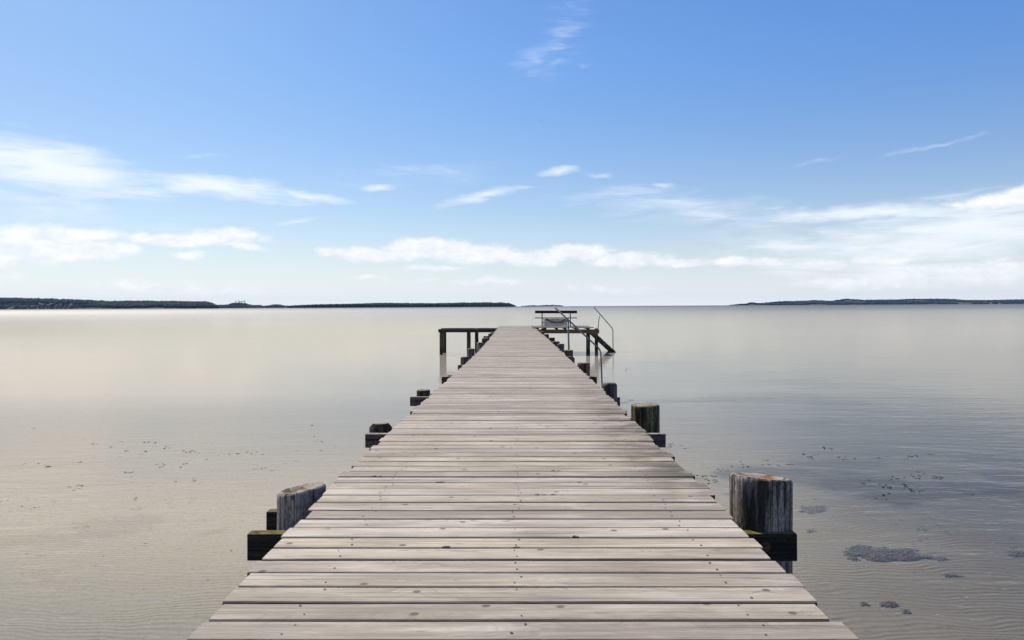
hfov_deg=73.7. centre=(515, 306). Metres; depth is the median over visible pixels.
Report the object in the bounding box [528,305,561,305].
wood
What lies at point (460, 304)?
wood
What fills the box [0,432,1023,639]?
seabed
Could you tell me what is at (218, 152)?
sky
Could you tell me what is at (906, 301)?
wood
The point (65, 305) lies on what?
wood
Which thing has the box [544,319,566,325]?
canvas sheet
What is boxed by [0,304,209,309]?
hills
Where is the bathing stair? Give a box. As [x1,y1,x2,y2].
[590,307,614,351]
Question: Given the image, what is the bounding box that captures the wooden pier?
[187,326,858,639]
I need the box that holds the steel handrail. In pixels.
[553,306,602,387]
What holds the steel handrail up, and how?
attached to the wooden pier
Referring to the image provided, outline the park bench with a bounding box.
[535,311,576,325]
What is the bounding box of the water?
[0,304,1023,436]
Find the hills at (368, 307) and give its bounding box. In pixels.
[330,307,387,307]
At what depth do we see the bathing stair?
30.93 m
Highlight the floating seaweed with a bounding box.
[0,370,973,507]
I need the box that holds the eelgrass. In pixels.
[799,505,1023,613]
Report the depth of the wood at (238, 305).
3331.12 m
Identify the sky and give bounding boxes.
[0,0,1023,305]
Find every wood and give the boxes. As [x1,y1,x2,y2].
[0,297,219,308]
[0,302,86,308]
[219,303,286,307]
[287,302,515,307]
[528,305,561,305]
[734,298,1023,304]
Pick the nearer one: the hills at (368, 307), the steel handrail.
the steel handrail
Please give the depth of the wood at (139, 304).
2716.44 m
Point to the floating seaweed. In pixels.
(910, 489)
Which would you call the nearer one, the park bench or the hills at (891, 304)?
the park bench
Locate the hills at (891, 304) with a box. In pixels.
[749,300,1023,304]
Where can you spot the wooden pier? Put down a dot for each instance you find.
(520, 483)
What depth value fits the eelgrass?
6.86 m
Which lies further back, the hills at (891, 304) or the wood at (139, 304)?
the hills at (891, 304)

